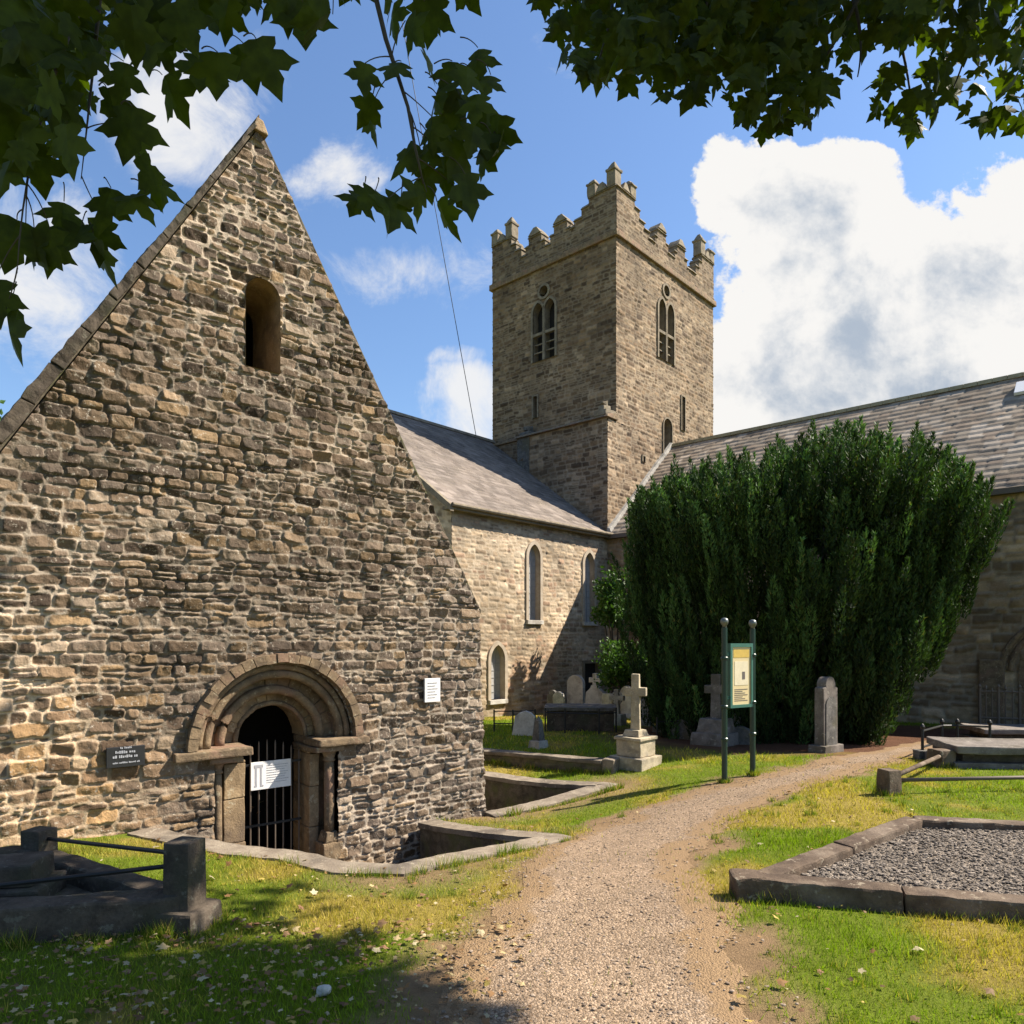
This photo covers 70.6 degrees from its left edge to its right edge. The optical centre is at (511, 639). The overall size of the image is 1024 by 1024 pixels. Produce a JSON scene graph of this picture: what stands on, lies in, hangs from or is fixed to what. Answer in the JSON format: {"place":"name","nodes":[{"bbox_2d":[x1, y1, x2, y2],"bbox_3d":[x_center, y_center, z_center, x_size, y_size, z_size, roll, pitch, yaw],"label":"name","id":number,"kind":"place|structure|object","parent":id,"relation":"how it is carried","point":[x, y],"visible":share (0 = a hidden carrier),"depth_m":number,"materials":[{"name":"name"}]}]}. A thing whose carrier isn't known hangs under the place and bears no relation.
{"place":"outdoors","nodes":[
{"label":"outdoors","id":0,"kind":"place"},
{"bbox_2d":[0,713,1023,1023],"bbox_3d":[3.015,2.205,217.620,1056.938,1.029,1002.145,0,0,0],"label":"ground","id":1,"kind":"structure","parent":0,"point":[748,947],"depth_m":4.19,"materials":[{"name":"green plant"}]},
{"bbox_2d":[0,400,5,419],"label":"background tree","id":2,"kind":"object","parent":1,"relation":"on","point":[2,402],"depth_m":30.56,"materials":[{"name":"green plant"}]},
{"bbox_2d":[0,826,221,945],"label":"railed grave","id":3,"kind":"object","parent":1,"relation":"on","point":[48,889],"visible":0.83,"depth_m":4.26,"materials":[{"name":"stone"}]},
{"bbox_2d":[0,115,486,863],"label":"stone chapel","id":4,"kind":"structure","parent":1,"relation":"on","point":[226,555],"depth_m":7.22,"materials":[{"name":"brown stone"}]},
{"bbox_2d":[106,745,144,768],"bbox_3d":[-3.504,1.057,6.564,0.316,0.185,0.034,0,0,-40],"label":"wall plaque","id":5,"kind":"object","parent":4,"relation":"attached to","point":[124,756],"depth_m":6.55,"materials":[{"name":"black metal"}]},
{"bbox_2d":[243,278,279,373],"bbox_3d":[-2.795,-3.235,7.705,0.360,0.930,0.770,0,0,-40],"label":"window","id":6,"kind":"structure","parent":4,"relation":"in","point":[262,299],"depth_m":7.73,"materials":[{"name":"stone"}]},
{"bbox_2d":[250,758,290,790],"bbox_3d":[-2.596,1.448,7.797,0.442,0.298,0.018,0,0,-40],"label":"gate notice","id":7,"kind":"object","parent":4,"relation":"attached to","point":[270,774],"visible":1,"depth_m":7.79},
{"bbox_2d":[173,653,369,859],"bbox_3d":[-2.602,1.423,7.717,2.013,2.574,1.842,0,0,0],"label":"doorway","id":8,"kind":"structure","parent":4,"relation":"in","point":[320,723],"depth_m":7.79,"materials":[{"name":"stone"}]},
{"bbox_2d":[424,678,439,702],"bbox_3d":[-0.962,0.604,8.723,0.222,0.287,0.028,0,0,-40],"label":"wall notice","id":9,"kind":"object","parent":4,"relation":"attached to","point":[431,689],"depth_m":8.70,"materials":[{"name":"white paper"}]},
{"bbox_2d":[0,0,522,365],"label":"sycamore tree","id":10,"kind":"object","parent":1,"relation":"on","point":[55,55],"visible":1,"depth_m":2.33,"materials":[{"name":"green plant"}]},
{"bbox_2d":[317,983,332,996],"bbox_3d":[-0.901,1.680,3.470,0.074,0.064,0.060,0,0,15],"label":"stone","id":11,"kind":"object","parent":1,"relation":"on","point":[323,988],"visible":0.97,"depth_m":3.46,"materials":[{"name":"grey stone"}]},
{"bbox_2d":[127,819,569,876],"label":"retaining wall","id":12,"kind":"structure","parent":1,"relation":"on","point":[438,837],"depth_m":6.49,"materials":[{"name":"stone"}]},
{"bbox_2d":[0,789,1023,1023],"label":"fallen leaves","id":13,"kind":"object","parent":1,"relation":"on","point":[163,945],"visible":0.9,"depth_m":3.70,"materials":[{"name":"beige plant"}]},
{"bbox_2d":[493,709,535,731],"bbox_3d":[0.067,1.766,15.472,0.935,0.567,0.113,0,0,-13],"label":"iron railing","id":14,"kind":"object","parent":1,"relation":"on","point":[512,711],"visible":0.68,"depth_m":15.40,"materials":[{"name":"black metal"}]},
{"bbox_2d":[512,711,534,735],"bbox_3d":[0.237,1.712,14.724,0.473,0.551,0.108,0,0,10],"label":"headstone","id":15,"kind":"object","parent":1,"relation":"on","point":[524,721],"visible":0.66,"depth_m":14.67,"materials":[{"name":"grey stone"}]},
{"bbox_2d":[528,716,548,748],"bbox_3d":[0.479,1.703,13.108,0.300,0.654,0.307,0,0,42],"label":"obelisk","id":16,"kind":"object","parent":1,"relation":"on","point":[538,741],"visible":0.8,"depth_m":13.05,"materials":[{"name":"grey stone"}]},
{"bbox_2d":[543,690,556,715],"bbox_3d":[1.129,1.842,19.938,0.504,0.937,0.263,0,0,37],"label":"headstone","id":17,"kind":"object","parent":1,"relation":"on","point":[550,697],"visible":0.3,"depth_m":19.93,"materials":[{"name":"grey stone"}]},
{"bbox_2d":[484,771,617,817],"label":"retaining wall","id":18,"kind":"structure","parent":1,"relation":"on","point":[502,791],"depth_m":10.69,"materials":[{"name":"stone"}]},
{"bbox_2d":[483,748,619,773],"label":"grave kerb","id":19,"kind":"structure","parent":1,"relation":"on","point":[548,760],"depth_m":11.42,"materials":[{"name":"stone"}]},
{"bbox_2d":[553,691,564,703],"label":"headstone","id":20,"kind":"object","parent":1,"relation":"on","point":[559,697],"visible":0.34,"depth_m":19.31,"materials":[{"name":"grey stone"}]},
{"bbox_2d":[567,675,584,703],"bbox_3d":[1.896,1.698,21.420,0.720,1.336,0.304,0,0,36],"label":"headstone","id":21,"kind":"object","parent":1,"relation":"on","point":[575,688],"visible":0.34,"depth_m":21.35,"materials":[{"name":"grey stone"}]},
{"bbox_2d":[544,703,616,731],"bbox_3d":[1.508,1.715,15.967,1.568,0.558,0.932,0,0,6],"label":"table tomb","id":22,"kind":"object","parent":1,"relation":"on","point":[580,722],"visible":0.88,"depth_m":15.57,"materials":[{"name":"stone"}]},
{"bbox_2d":[544,708,616,733],"bbox_3d":[1.459,1.733,15.200,1.537,0.615,0.435,0,0,0],"label":"iron railing","id":23,"kind":"object","parent":1,"relation":"on","point":[565,713],"visible":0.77,"depth_m":15.19,"materials":[{"name":"black metal"}]},
{"bbox_2d":[584,673,604,703],"bbox_3d":[2.383,1.563,20.631,0.726,1.224,0.300,0,0,36],"label":"memorial cross","id":24,"kind":"object","parent":1,"relation":"on","point":[593,694],"visible":0.54,"depth_m":20.58,"materials":[{"name":"grey stone"}]},
{"bbox_2d":[602,693,612,703],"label":"headstone","id":25,"kind":"object","parent":1,"relation":"on","point":[605,698],"visible":0.16,"depth_m":19.23,"materials":[{"name":"grey stone"}]},
{"bbox_2d":[590,560,633,708],"bbox_3d":[3.026,-0.024,21.181,1.524,4.591,1.207,0,0,0],"label":"shrub","id":26,"kind":"object","parent":1,"relation":"on","point":[605,613],"visible":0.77,"depth_m":20.98,"materials":[{"name":"green plant"}]},
{"bbox_2d":[609,689,626,725],"bbox_3d":[2.478,1.609,17.103,0.404,0.892,0.324,0,0,36],"label":"ringed cross","id":27,"kind":"object","parent":1,"relation":"on","point":[617,697],"visible":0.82,"depth_m":17.04,"materials":[{"name":"stone"}]},
{"bbox_2d":[591,637,653,692],"bbox_3d":[3.177,1.049,19.628,2.074,2.338,1.560,0,0,0],"label":"shrub","id":28,"kind":"object","parent":1,"relation":"on","point":[616,670],"visible":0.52,"depth_m":19.40,"materials":[{"name":"green plant"}]},
{"bbox_2d":[620,686,630,718],"bbox_3d":[3.064,1.751,19.249,0.531,1.071,0.267,0,0,37],"label":"headstone","id":29,"kind":"object","parent":1,"relation":"on","point":[625,705],"visible":0.34,"depth_m":19.21,"materials":[{"name":"grey stone"}]},
{"bbox_2d":[610,674,661,771],"bbox_3d":[1.917,1.319,11.216,0.597,1.591,0.601,0,0,42],"label":"stone cross","id":30,"kind":"object","parent":1,"relation":"on","point":[635,744],"visible":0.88,"depth_m":11.11,"materials":[{"name":"stone"}]},
{"bbox_2d":[640,699,654,725],"bbox_3d":[3.089,1.803,17.109,0.525,0.816,0.284,0,0,37],"label":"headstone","id":31,"kind":"object","parent":1,"relation":"on","point":[642,720],"visible":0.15,"depth_m":17.00,"materials":[{"name":"grey stone"}]},
{"bbox_2d":[656,717,695,738],"bbox_3d":[3.175,1.742,13.982,0.775,0.502,0.040,0,0,1],"label":"iron railing","id":32,"kind":"object","parent":1,"relation":"on","point":[657,721],"visible":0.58,"depth_m":13.97,"materials":[{"name":"black metal"}]},
{"bbox_2d":[671,719,692,739],"bbox_3d":[3.296,1.742,13.979,0.426,0.426,0.126,0,0,36],"label":"gravestone","id":33,"kind":"object","parent":1,"relation":"on","point":[683,732],"visible":0.36,"depth_m":13.92,"materials":[{"name":"grey stone"}]},
{"bbox_2d":[389,162,1023,724],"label":"stone church","id":34,"kind":"structure","parent":1,"relation":"on","point":[603,338],"depth_m":24.27,"materials":[{"name":"beige stone"}]},
{"bbox_2d":[402,22,475,434],"bbox_3d":[-3.344,-18.918,26.029,4.743,22.568,0.026,0,0,-32],"label":"overhead cable","id":35,"kind":"object","parent":34,"relation":"on","point":[443,253],"visible":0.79,"depth_m":26.61,"materials":[{"name":"black metal"}]},
{"bbox_2d":[690,674,739,746],"bbox_3d":[3.699,1.321,13.108,0.735,1.411,0.731,0,0,42],"label":"stone cross","id":36,"kind":"object","parent":1,"relation":"on","point":[708,732],"visible":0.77,"depth_m":13.01,"materials":[{"name":"grey stone"}]},
{"bbox_2d":[730,713,741,726],"bbox_3d":[4.152,1.728,13.649,0.507,0.736,0.261,0,0,36],"label":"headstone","id":37,"kind":"object","parent":1,"relation":"on","point":[738,721],"visible":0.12,"depth_m":13.54,"materials":[{"name":"grey stone"}]},
{"bbox_2d":[720,618,756,779],"bbox_3d":[3.048,0.894,9.725,0.661,2.383,0.109,0,0,-32],"label":"information sign","id":38,"kind":"object","parent":1,"relation":"on","point":[738,675],"visible":0.95,"depth_m":9.70,"materials":[{"name":"green metal"}]},
{"bbox_2d":[734,726,749,744],"bbox_3d":[4.143,1.747,13.111,0.505,0.363,0.145,0,0,36],"label":"headstone","id":39,"kind":"object","parent":1,"relation":"on","point":[744,735],"visible":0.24,"depth_m":13.02,"materials":[{"name":"grey stone"}]},
{"bbox_2d":[526,0,1023,149],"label":"sycamore tree","id":40,"kind":"object","parent":1,"relation":"on","point":[757,45],"visible":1,"depth_m":4.61,"materials":[{"name":"green plant"}]},
{"bbox_2d":[610,414,1016,745],"bbox_3d":[5.776,-1.371,15.142,7.365,7.608,6.904,0,0,0],"label":"yew tree","id":41,"kind":"object","parent":1,"relation":"on","point":[875,611],"visible":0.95,"depth_m":12.79,"materials":[{"name":"green plant"}]},
{"bbox_2d":[808,677,843,753],"bbox_3d":[5.182,1.322,11.940,0.570,1.437,0.333,0,0,-35],"label":"headstone","id":42,"kind":"object","parent":1,"relation":"on","point":[826,723],"visible":0.73,"depth_m":11.84,"materials":[{"name":"stone"}]},
{"bbox_2d":[728,816,1023,923],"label":"gravel grave","id":43,"kind":"object","parent":1,"relation":"on","point":[919,865],"visible":1,"depth_m":5.11,"materials":[{"name":"grey gravel"}]},
{"bbox_2d":[877,748,1023,794],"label":"grave railing","id":44,"kind":"object","parent":1,"relation":"on","point":[891,780],"visible":0.62,"depth_m":8.17,"materials":[{"name":"stone"}]},
{"bbox_2d":[912,719,991,759],"bbox_3d":[6.902,1.605,11.600,1.948,0.670,0.733,0,0,-26],"label":"iron railing","id":45,"kind":"object","parent":1,"relation":"on","point":[918,753],"visible":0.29,"depth_m":11.73,"materials":[{"name":"black metal"}]},
{"bbox_2d":[925,737,1023,769],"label":"ledger tomb","id":46,"kind":"object","parent":1,"relation":"on","point":[987,753],"visible":0.65,"depth_m":9.98,"materials":[{"name":"stone"}]},
{"bbox_2d":[959,723,1023,738],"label":"ledger tomb","id":47,"kind":"object","parent":1,"relation":"on","point":[1016,731],"visible":0.56,"depth_m":13.06,"materials":[{"name":"stone"}]},
{"bbox_2d":[978,684,1023,723],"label":"iron fence","id":48,"kind":"object","parent":1,"relation":"on","point":[998,692],"visible":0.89,"depth_m":14.47,"materials":[{"name":"black metal"}]},
{"bbox_2d":[0,0,1023,438],"label":"sky","id":49,"kind":"structure","parent":0,"point":[853,266],"materials":[{"name":"blue"}]},
{"bbox_2d":[392,741,932,1023],"bbox_3d":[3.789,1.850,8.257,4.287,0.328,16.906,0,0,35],"label":"gravel path","id":50,"kind":"structure","parent":0,"point":[652,982],"depth_m":4.26,"materials":[{"name":"beige gravel"}]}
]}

